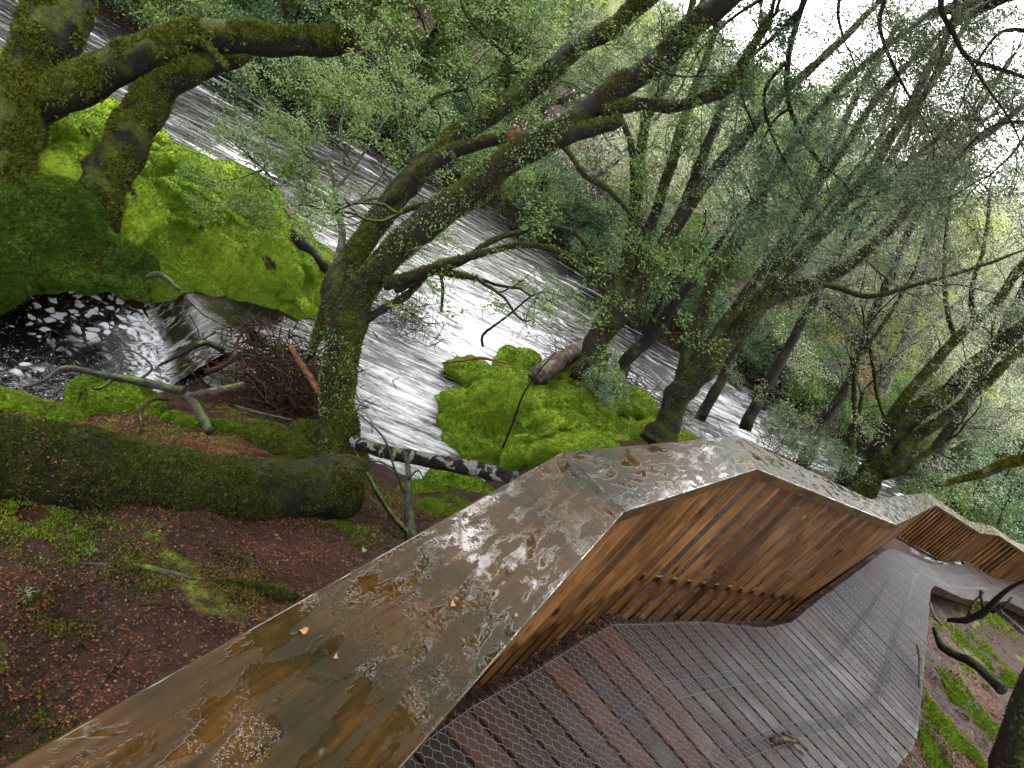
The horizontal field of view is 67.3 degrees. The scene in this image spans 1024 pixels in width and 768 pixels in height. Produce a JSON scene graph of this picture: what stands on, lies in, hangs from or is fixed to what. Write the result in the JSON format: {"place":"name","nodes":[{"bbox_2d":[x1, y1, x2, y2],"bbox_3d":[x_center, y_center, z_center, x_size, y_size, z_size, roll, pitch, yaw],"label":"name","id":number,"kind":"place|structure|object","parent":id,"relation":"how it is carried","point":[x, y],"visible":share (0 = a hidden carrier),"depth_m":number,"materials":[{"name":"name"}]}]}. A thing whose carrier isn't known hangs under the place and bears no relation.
{"place":"outdoors","nodes":[
{"label":"outdoors","id":0,"kind":"place"},
{"bbox_2d":[0,291,204,400],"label":"side pool","id":1,"kind":"structure","parent":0,"point":[42,336],"depth_m":8.74,"materials":[{"name":"liquid"}]},
{"bbox_2d":[0,173,160,313],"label":"mossy bank","id":2,"kind":"structure","parent":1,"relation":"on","point":[57,233],"depth_m":8.11,"materials":[{"name":"green plant"}]},
{"bbox_2d":[143,291,252,384],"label":"cascade","id":3,"kind":"object","parent":1,"relation":"on","point":[173,325],"visible":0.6,"depth_m":9.63,"materials":[{"name":"liquid"}]},
{"bbox_2d":[234,0,472,63],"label":"bushy tree","id":4,"kind":"object","parent":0,"point":[380,18],"visible":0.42,"depth_m":17.08,"materials":[{"name":"green plant"}]},
{"bbox_2d":[0,0,1023,767],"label":"ground","id":5,"kind":"structure","parent":0,"point":[1012,646],"depth_m":4.93,"materials":[{"name":"brown soil"}]},
{"bbox_2d":[0,386,88,421],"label":"mossy mound","id":6,"kind":"object","parent":5,"relation":"on","point":[14,400],"visible":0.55,"depth_m":6.64,"materials":[{"name":"green plant"}]},
{"bbox_2d":[61,370,167,415],"bbox_3d":[-3.705,0.206,7.153,0.934,0.658,0.687,36,26,0],"label":"mossy mound","id":7,"kind":"object","parent":5,"relation":"on","point":[80,394],"visible":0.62,"depth_m":6.92,"materials":[{"name":"green plant"}]},
{"bbox_2d":[23,348,182,393],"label":"grey branch","id":8,"kind":"object","parent":7,"relation":"on","point":[146,382],"visible":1,"depth_m":7.00,"materials":[{"name":"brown wood"}]},
{"bbox_2d":[79,562,195,580],"bbox_3d":[-2.159,1.048,4.382,0.740,0.152,0.083,24,29,-24],"label":"surface root","id":9,"kind":"object","parent":5,"relation":"on","point":[159,570],"visible":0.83,"depth_m":4.41,"materials":[{"name":"grey wood"}]},
{"bbox_2d":[0,47,334,320],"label":"mossy boulder","id":10,"kind":"object","parent":5,"relation":"on","point":[233,260],"visible":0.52,"depth_m":10.25,"materials":[{"name":"green plant"}]},
{"bbox_2d":[78,51,252,236],"bbox_3d":[-4.248,-2.760,8.840,0.895,3.122,1.666,36,26,0],"label":"mossy tree","id":11,"kind":"object","parent":10,"relation":"on","point":[113,163],"visible":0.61,"depth_m":8.61,"materials":[{"name":"green plant"}]},
{"bbox_2d":[0,0,382,184],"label":"mossy tree","id":12,"kind":"object","parent":10,"relation":"on","point":[49,77],"visible":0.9,"depth_m":8.35,"materials":[{"name":"green plant"}]},
{"bbox_2d":[282,206,332,274],"bbox_3d":[-3.079,-2.141,11.201,1.874,0.432,0.296,40,26,8],"label":"broken log","id":13,"kind":"object","parent":10,"relation":"on","point":[323,260],"visible":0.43,"depth_m":11.10,"materials":[{"name":"wood"}]},
{"bbox_2d":[154,11,495,283],"bbox_3d":[-2.270,-2.883,9.696,3.840,3.144,4.054,9,37,-43],"label":"river sapling","id":14,"kind":"object","parent":10,"relation":"on","point":[289,169],"visible":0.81,"depth_m":9.46,"materials":[{"name":"green plant"}]},
{"bbox_2d":[0,409,371,520],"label":"fallen log","id":15,"kind":"object","parent":5,"relation":"on","point":[74,466],"visible":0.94,"depth_m":4.95,"materials":[{"name":"green plant"}]},
{"bbox_2d":[106,0,277,29],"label":"river shrub","id":16,"kind":"object","parent":5,"relation":"on","point":[151,11],"visible":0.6,"depth_m":15.36,"materials":[{"name":"green plant"}]},
{"bbox_2d":[158,409,243,434],"bbox_3d":[-2.783,0.494,6.959,0.794,0.476,0.520,15,33,-37],"label":"mossy mound","id":17,"kind":"object","parent":5,"relation":"on","point":[221,425],"visible":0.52,"depth_m":6.84,"materials":[{"name":"green plant"}]},
{"bbox_2d":[183,391,212,434],"bbox_3d":[-2.772,0.262,6.780,0.097,0.179,0.576,6,39,-45],"label":"grey root","id":18,"kind":"object","parent":17,"relation":"on","point":[198,411],"visible":1,"depth_m":6.71,"materials":[{"name":"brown wood"}]},
{"bbox_2d":[169,0,275,90],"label":"river shrub","id":19,"kind":"object","parent":5,"relation":"on","point":[233,14],"visible":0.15,"depth_m":15.58,"materials":[{"name":"green plant"}]},
{"bbox_2d":[173,0,294,101],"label":"river shrub","id":20,"kind":"object","parent":5,"relation":"on","point":[255,15],"visible":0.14,"depth_m":16.31,"materials":[{"name":"green plant"}]},
{"bbox_2d":[229,578,298,602],"bbox_3d":[-1.509,1.244,4.678,0.435,0.144,0.135,27,27,-18],"label":"surface root","id":21,"kind":"object","parent":5,"relation":"on","point":[281,594],"visible":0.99,"depth_m":4.68,"materials":[{"name":"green plant"}]},
{"bbox_2d":[146,305,398,458],"bbox_3d":[-2.552,0.148,8.576,2.660,1.517,2.899,12,35,-40],"label":"brushwood","id":22,"kind":"object","parent":5,"relation":"on","point":[284,393],"visible":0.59,"depth_m":8.48,"materials":[{"name":"brown wood"}]},
{"bbox_2d":[208,0,347,113],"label":"river shrub","id":23,"kind":"object","parent":5,"relation":"on","point":[265,3],"visible":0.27,"depth_m":16.08,"materials":[{"name":"green plant"}]},
{"bbox_2d":[187,296,395,461],"bbox_3d":[-2.637,-0.080,9.221,2.426,1.017,2.119,17,32,-34],"label":"brushwood","id":24,"kind":"object","parent":5,"relation":"on","point":[273,347],"visible":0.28,"depth_m":9.01,"materials":[{"name":"brown plant"}]},
{"bbox_2d":[236,418,369,463],"bbox_3d":[-1.984,0.670,7.332,0.889,0.529,1.262,45,27,18],"label":"mossy mound","id":25,"kind":"object","parent":5,"relation":"on","point":[293,442],"visible":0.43,"depth_m":6.99,"materials":[{"name":"green plant"}]},
{"bbox_2d":[236,8,421,139],"bbox_3d":[-4.350,-6.984,17.134,4.715,2.477,3.681,33,26,-5],"label":"river shrub","id":26,"kind":"object","parent":5,"relation":"on","point":[339,107],"visible":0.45,"depth_m":16.71,"materials":[{"name":"green plant"}]},
{"bbox_2d":[350,411,423,540],"bbox_3d":[-1.083,0.740,6.650,0.296,0.471,1.406,8,38,-44],"label":"dead stub","id":27,"kind":"object","parent":5,"relation":"on","point":[408,529],"visible":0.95,"depth_m":6.46,"materials":[{"name":"grey wood"}]},
{"bbox_2d":[354,54,430,146],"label":"river shrub","id":28,"kind":"object","parent":5,"relation":"on","point":[375,127],"visible":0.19,"depth_m":18.20,"materials":[{"name":"green plant"}]},
{"bbox_2d":[362,68,440,153],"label":"river shrub","id":29,"kind":"object","parent":5,"relation":"on","point":[387,130],"visible":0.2,"depth_m":18.31,"materials":[{"name":"green plant"}]},
{"bbox_2d":[370,269,464,354],"bbox_3d":[-1.816,-1.093,12.134,2.184,1.253,1.957,-1,44,-51],"label":"brushwood","id":30,"kind":"object","parent":5,"relation":"on","point":[411,303],"visible":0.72,"depth_m":12.12,"materials":[{"name":"red dark bark"}]},
{"bbox_2d":[348,435,519,483],"bbox_3d":[-0.744,0.701,7.079,1.520,0.943,0.175,38,26,5],"label":"fallen log","id":31,"kind":"object","parent":5,"relation":"on","point":[478,469],"visible":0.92,"depth_m":6.98,"materials":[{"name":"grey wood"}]},
{"bbox_2d":[374,0,508,121],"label":"bushy tree","id":32,"kind":"object","parent":5,"relation":"on","point":[444,45],"visible":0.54,"depth_m":18.71,"materials":[{"name":"green plant"}]},
{"bbox_2d":[395,468,494,516],"bbox_3d":[-0.666,1.224,8.101,0.940,0.742,1.741,42,27,12],"label":"mossy mound","id":33,"kind":"object","parent":5,"relation":"on","point":[434,480],"visible":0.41,"depth_m":8.32,"materials":[{"name":"green plant"}]},
{"bbox_2d":[382,71,510,166],"bbox_3d":[-1.721,-6.636,19.337,3.516,3.329,3.487,34,26,-4],"label":"river shrub","id":34,"kind":"object","parent":5,"relation":"on","point":[452,95],"visible":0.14,"depth_m":18.64,"materials":[{"name":"green plant"}]},
{"bbox_2d":[417,91,502,212],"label":"river shrub","id":35,"kind":"object","parent":5,"relation":"on","point":[464,159],"visible":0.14,"depth_m":19.23,"materials":[{"name":"green plant"}]},
{"bbox_2d":[383,0,623,91],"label":"bushy tree","id":36,"kind":"object","parent":5,"relation":"on","point":[558,19],"visible":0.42,"depth_m":19.90,"materials":[{"name":"green plant"}]},
{"bbox_2d":[0,400,1020,767],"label":"leaf litter","id":37,"kind":"object","parent":5,"relation":"on","point":[600,622],"visible":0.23,"depth_m":4.98,"materials":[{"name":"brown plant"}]},
{"bbox_2d":[0,395,1023,767],"bbox_3d":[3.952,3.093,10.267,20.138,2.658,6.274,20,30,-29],"label":"ground moss","id":38,"kind":"object","parent":5,"relation":"on","point":[936,716],"visible":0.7,"depth_m":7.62,"materials":[{"name":"green plant"}]},
{"bbox_2d":[465,0,560,128],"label":"bushy tree","id":39,"kind":"object","parent":5,"relation":"on","point":[509,80],"visible":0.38,"depth_m":20.24,"materials":[{"name":"green plant"}]},
{"bbox_2d":[3,436,1023,767],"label":"balustrade","id":40,"kind":"object","parent":5,"relation":"on","point":[573,540],"visible":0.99,"depth_m":1.80,"materials":[{"name":"brown wood"}]},
{"bbox_2d":[449,99,581,222],"bbox_3d":[-0.372,-5.838,19.778,3.791,2.551,4.856,6,39,-46],"label":"river shrub","id":41,"kind":"object","parent":5,"relation":"on","point":[507,183],"visible":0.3,"depth_m":19.25,"materials":[{"name":"green plant"}]},
{"bbox_2d":[264,0,818,456],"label":"forked tree","id":42,"kind":"object","parent":5,"relation":"on","point":[360,274],"visible":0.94,"depth_m":7.33,"materials":[{"name":"green plant"}]},
{"bbox_2d":[625,0,973,307],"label":"drooping branch","id":43,"kind":"object","parent":42,"relation":"attached to","point":[793,20],"visible":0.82,"depth_m":7.38,"materials":[{"name":"green plant"}]},
{"bbox_2d":[752,0,1023,275],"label":"drooping branch","id":44,"kind":"object","parent":42,"relation":"attached to","point":[947,57],"visible":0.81,"depth_m":8.97,"materials":[{"name":"green plant"}]},
{"bbox_2d":[862,0,1023,326],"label":"drooping branch","id":45,"kind":"object","parent":42,"relation":"attached to","point":[970,60],"visible":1,"depth_m":6.53,"materials":[{"name":"green plant"}]},
{"bbox_2d":[505,168,610,251],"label":"river shrub","id":46,"kind":"object","parent":5,"relation":"on","point":[584,204],"visible":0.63,"depth_m":19.62,"materials":[{"name":"green plant"}]},
{"bbox_2d":[507,148,613,252],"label":"river shrub","id":47,"kind":"object","parent":5,"relation":"on","point":[553,163],"visible":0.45,"depth_m":19.77,"materials":[{"name":"green plant"}]},
{"bbox_2d":[435,344,702,470],"bbox_3d":[0.709,0.784,12.469,5.130,2.292,3.282,4,40,-47],"label":"mossy boulder","id":48,"kind":"object","parent":5,"relation":"on","point":[560,412],"visible":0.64,"depth_m":11.05,"materials":[{"name":"green plant"}]},
{"bbox_2d":[528,343,581,384],"bbox_3d":[0.722,-0.334,12.632,0.368,0.661,1.190,43,27,14],"label":"rotten log","id":49,"kind":"object","parent":48,"relation":"on","point":[557,363],"visible":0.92,"depth_m":12.40,"materials":[{"name":"brown wood"}]},
{"bbox_2d":[578,360,643,412],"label":"leafy shrub","id":50,"kind":"object","parent":48,"relation":"on","point":[603,394],"visible":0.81,"depth_m":12.06,"materials":[{"name":"green plant"}]},
{"bbox_2d":[606,190,779,394],"bbox_3d":[2.807,-1.653,12.627,0.898,4.013,2.023,36,26,0],"label":"dead snag","id":51,"kind":"object","parent":48,"relation":"on","point":[648,338],"visible":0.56,"depth_m":12.60,"materials":[{"name":"wood"}]},
{"bbox_2d":[505,0,947,383],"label":"multi stem tree","id":52,"kind":"object","parent":48,"relation":"on","point":[618,319],"visible":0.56,"depth_m":12.45,"materials":[{"name":"green plant"}]},
{"bbox_2d":[482,305,688,429],"bbox_3d":[1.463,-0.298,14.054,4.520,1.372,2.463,36,26,0],"label":"brushwood","id":53,"kind":"object","parent":5,"relation":"on","point":[569,342],"visible":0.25,"depth_m":14.12,"materials":[{"name":"brown wood"}]},
{"bbox_2d":[532,1,640,117],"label":"bushy tree","id":54,"kind":"object","parent":5,"relation":"on","point":[564,100],"visible":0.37,"depth_m":22.55,"materials":[{"name":"green plant"}]},
{"bbox_2d":[553,194,641,286],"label":"river shrub","id":55,"kind":"object","parent":5,"relation":"on","point":[591,239],"visible":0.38,"depth_m":19.69,"materials":[{"name":"green plant"}]},
{"bbox_2d":[540,0,659,78],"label":"bushy tree","id":56,"kind":"object","parent":5,"relation":"on","point":[645,16],"visible":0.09,"depth_m":29.89,"materials":[{"name":"green plant"}]},
{"bbox_2d":[495,59,708,218],"bbox_3d":[3.015,-6.422,21.028,4.939,5.773,6.137,41,27,11],"label":"bushy tree","id":57,"kind":"object","parent":5,"relation":"on","point":[601,171],"visible":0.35,"depth_m":20.17,"materials":[{"name":"green plant"}]},
{"bbox_2d":[542,189,672,291],"bbox_3d":[2.608,-3.697,19.908,3.644,3.450,3.614,15,33,-36],"label":"river shrub","id":58,"kind":"object","parent":5,"relation":"on","point":[617,207],"visible":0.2,"depth_m":19.75,"materials":[{"name":"green plant"}]},
{"bbox_2d":[556,316,722,437],"bbox_3d":[2.464,0.381,14.327,4.479,1.200,2.356,36,26,0],"label":"brushwood","id":59,"kind":"object","parent":5,"relation":"on","point":[688,410],"visible":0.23,"depth_m":14.51,"materials":[{"name":"green plant"}]},
{"bbox_2d":[593,219,730,348],"bbox_3d":[3.478,-2.571,19.019,3.756,3.586,3.787,27,27,-18],"label":"river shrub","id":60,"kind":"object","parent":5,"relation":"on","point":[616,264],"visible":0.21,"depth_m":18.77,"materials":[{"name":"green plant"}]},
{"bbox_2d":[594,0,754,186],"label":"bushy tree","id":61,"kind":"object","parent":5,"relation":"on","point":[654,38],"visible":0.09,"depth_m":22.25,"materials":[{"name":"green plant"}]},
{"bbox_2d":[627,259,724,336],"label":"river shrub","id":62,"kind":"object","parent":5,"relation":"on","point":[693,292],"visible":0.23,"depth_m":18.70,"materials":[{"name":"green plant"}]},
{"bbox_2d":[610,100,778,248],"bbox_3d":[5.350,-5.249,21.285,5.459,5.135,4.393,14,33,-37],"label":"bushy tree","id":63,"kind":"object","parent":5,"relation":"on","point":[683,175],"visible":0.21,"depth_m":20.52,"materials":[{"name":"green plant"}]},
{"bbox_2d":[657,217,747,378],"bbox_3d":[4.882,-2.346,19.660,4.003,3.790,3.970,36,26,1],"label":"river shrub","id":64,"kind":"object","parent":5,"relation":"on","point":[719,313],"visible":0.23,"depth_m":19.06,"materials":[{"name":"green plant"}]},
{"bbox_2d":[402,549,1023,767],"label":"boardwalk","id":65,"kind":"structure","parent":5,"relation":"on","point":[829,680],"depth_m":4.16,"materials":[{"name":"grey wood"}]},
{"bbox_2d":[647,18,793,171],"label":"bushy tree","id":66,"kind":"object","parent":5,"relation":"on","point":[768,68],"visible":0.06,"depth_m":25.24,"materials":[{"name":"green plant"}]},
{"bbox_2d":[654,179,793,295],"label":"bushy tree","id":67,"kind":"object","parent":5,"relation":"on","point":[697,221],"visible":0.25,"depth_m":18.79,"materials":[{"name":"green plant"}]},
{"bbox_2d":[680,82,830,249],"bbox_3d":[7.335,-6.205,23.111,5.336,4.527,3.952,15,33,-36],"label":"bushy tree","id":68,"kind":"object","parent":5,"relation":"on","point":[759,128],"visible":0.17,"depth_m":22.47,"materials":[{"name":"green plant"}]},
{"bbox_2d":[703,305,820,386],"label":"river shrub","id":69,"kind":"object","parent":5,"relation":"on","point":[746,349],"visible":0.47,"depth_m":19.98,"materials":[{"name":"green plant"}]},
{"bbox_2d":[725,353,838,480],"bbox_3d":[4.831,0.890,13.883,2.547,1.998,2.394,26,28,-19],"label":"leafy shrub","id":70,"kind":"object","parent":5,"relation":"on","point":[774,432],"visible":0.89,"depth_m":13.94,"materials":[{"name":"green plant"}]},
{"bbox_2d":[744,325,848,414],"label":"river shrub","id":71,"kind":"object","parent":5,"relation":"on","point":[794,387],"visible":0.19,"depth_m":20.28,"materials":[{"name":"green plant"}]},
{"bbox_2d":[752,66,857,229],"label":"bushy tree","id":72,"kind":"object","parent":5,"relation":"on","point":[806,113],"visible":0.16,"depth_m":26.44,"materials":[{"name":"green plant"}]},
{"bbox_2d":[744,339,868,429],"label":"river shrub","id":73,"kind":"object","parent":5,"relation":"on","point":[839,383],"visible":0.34,"depth_m":19.93,"materials":[{"name":"green plant"}]},
{"bbox_2d":[755,298,860,437],"bbox_3d":[8.359,-0.496,20.986,5.654,2.971,4.414,16,33,-36],"label":"river shrub","id":74,"kind":"object","parent":5,"relation":"on","point":[813,385],"visible":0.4,"depth_m":20.07,"materials":[{"name":"green plant"}]},
{"bbox_2d":[775,414,876,488],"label":"leafy shrub","id":75,"kind":"object","parent":5,"relation":"on","point":[831,465],"visible":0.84,"depth_m":13.58,"materials":[{"name":"green plant"}]},
{"bbox_2d":[639,0,1023,443],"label":"multi stem tree","id":76,"kind":"object","parent":5,"relation":"on","point":[696,371],"visible":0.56,"depth_m":11.89,"materials":[{"name":"green plant"}]},
{"bbox_2d":[787,325,876,434],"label":"river shrub","id":77,"kind":"object","parent":5,"relation":"on","point":[848,403],"visible":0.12,"depth_m":20.68,"materials":[{"name":"green plant"}]},
{"bbox_2d":[767,133,948,260],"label":"bushy tree","id":78,"kind":"object","parent":5,"relation":"on","point":[824,198],"visible":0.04,"depth_m":24.40,"materials":[{"name":"green plant"}]},
{"bbox_2d":[694,0,1023,421],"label":"slim tree","id":79,"kind":"object","parent":5,"relation":"on","point":[714,392],"visible":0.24,"depth_m":14.93,"materials":[{"name":"green plant"}]},
{"bbox_2d":[739,0,1023,431],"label":"slim tree","id":80,"kind":"object","parent":5,"relation":"on","point":[771,378],"visible":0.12,"depth_m":16.92,"materials":[{"name":"green plant"}]},
{"bbox_2d":[791,193,974,341],"bbox_3d":[10.270,-3.606,22.685,5.006,4.969,4.480,20,30,-29],"label":"bushy tree","id":81,"kind":"object","parent":5,"relation":"on","point":[845,282],"visible":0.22,"depth_m":22.44,"materials":[{"name":"green plant"}]},
{"bbox_2d":[843,387,934,448],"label":"river shrub","id":82,"kind":"object","parent":5,"relation":"on","point":[874,403],"visible":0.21,"depth_m":21.52,"materials":[{"name":"green plant"}]},
{"bbox_2d":[766,89,1023,413],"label":"pale tree","id":83,"kind":"object","parent":5,"relation":"on","point":[885,384],"visible":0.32,"depth_m":18.90,"materials":[{"name":"green plant"}]},
{"bbox_2d":[822,260,967,373],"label":"bushy tree","id":84,"kind":"object","parent":5,"relation":"on","point":[921,320],"visible":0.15,"depth_m":21.55,"materials":[{"name":"green plant"}]},
{"bbox_2d":[843,359,953,461],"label":"river shrub","id":85,"kind":"object","parent":5,"relation":"on","point":[904,379],"visible":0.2,"depth_m":21.84,"materials":[{"name":"green plant"}]},
{"bbox_2d":[796,3,1023,467],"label":"slim tree","id":86,"kind":"object","parent":5,"relation":"on","point":[839,398],"visible":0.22,"depth_m":15.91,"materials":[{"name":"green plant"}]},
{"bbox_2d":[797,103,1023,510],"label":"leaning tree","id":87,"kind":"object","parent":5,"relation":"on","point":[895,442],"visible":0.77,"depth_m":14.57,"materials":[{"name":"green plant"}]},
{"bbox_2d":[805,177,1019,339],"bbox_3d":[11.335,-4.574,23.796,4.832,5.211,7.343,14,33,-37],"label":"bushy tree","id":88,"kind":"object","parent":5,"relation":"on","point":[995,232],"visible":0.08,"depth_m":21.75,"materials":[{"name":"green plant"}]},
{"bbox_2d":[867,271,1011,423],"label":"bushy tree","id":89,"kind":"object","parent":5,"relation":"on","point":[934,381],"visible":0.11,"depth_m":23.43,"materials":[{"name":"green plant"}]},
{"bbox_2d":[880,185,1014,360],"bbox_3d":[14.404,-3.410,25.993,5.749,5.707,5.146,20,30,-29],"label":"bushy tree","id":90,"kind":"object","parent":5,"relation":"on","point":[1013,233],"visible":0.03,"depth_m":25.43,"materials":[{"name":"green plant"}]},
{"bbox_2d":[880,191,1023,376],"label":"bushy tree","id":91,"kind":"object","parent":5,"relation":"on","point":[988,281],"visible":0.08,"depth_m":28.82,"materials":[{"name":"green plant"}]},
{"bbox_2d":[882,340,1023,485],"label":"bushy tree","id":92,"kind":"object","parent":5,"relation":"on","point":[955,443],"visible":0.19,"depth_m":22.29,"materials":[{"name":"green plant"}]},
{"bbox_2d":[889,122,1023,238],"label":"bushy tree","id":93,"kind":"object","parent":5,"relation":"on","point":[1021,186],"visible":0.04,"depth_m":36.48,"materials":[{"name":"green plant"}]},
{"bbox_2d":[895,288,1023,457],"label":"bushy tree","id":94,"kind":"object","parent":5,"relation":"on","point":[952,361],"visible":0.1,"depth_m":24.07,"materials":[{"name":"green plant"}]},
{"bbox_2d":[899,463,1023,562],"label":"river shrub","id":95,"kind":"object","parent":5,"relation":"on","point":[970,516],"visible":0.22,"depth_m":20.26,"materials":[{"name":"green plant"}]},
{"bbox_2d":[932,626,1007,694],"bbox_3d":[4.178,2.513,7.091,0.102,0.398,0.994,31,26,-10],"label":"mossy stick","id":96,"kind":"object","parent":5,"relation":"on","point":[998,686],"visible":1,"depth_m":6.94,"materials":[{"name":"brown wood"}]},
{"bbox_2d":[918,440,1023,561],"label":"river shrub","id":97,"kind":"object","parent":5,"relation":"on","point":[1006,505],"visible":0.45,"depth_m":20.33,"materials":[{"name":"green plant"}]},
{"bbox_2d":[919,425,1023,565],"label":"river shrub","id":98,"kind":"object","parent":5,"relation":"on","point":[1016,517],"visible":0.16,"depth_m":22.54,"materials":[{"name":"green plant"}]},
{"bbox_2d":[922,190,1023,472],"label":"slim tree","id":99,"kind":"object","parent":5,"relation":"on","point":[945,433],"visible":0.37,"depth_m":16.92,"materials":[{"name":"green plant"}]},
{"bbox_2d":[934,452,1023,487],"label":"mossy limb","id":100,"kind":"object","parent":5,"relation":"on","point":[1001,465],"visible":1,"depth_m":12.93,"materials":[{"name":"green plant"}]},
{"bbox_2d":[947,579,1023,623],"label":"mossy branch","id":101,"kind":"object","parent":5,"relation":"on","point":[984,610],"visible":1,"depth_m":7.58,"materials":[{"name":"brown plant"}]},
{"bbox_2d":[988,667,1023,767],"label":"trunk","id":102,"kind":"object","parent":5,"relation":"on","point":[1007,750],"visible":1,"depth_m":4.64,"materials":[{"name":"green plant"}]},
{"bbox_2d":[0,0,1023,636],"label":"river","id":103,"kind":"structure","parent":0,"point":[406,414],"depth_m":14.97,"materials":[{"name":"liquid"}]},
{"bbox_2d":[666,0,1023,214],"label":"sky","id":104,"kind":"structure","parent":0,"point":[818,5],"materials":[{"name":"white"}]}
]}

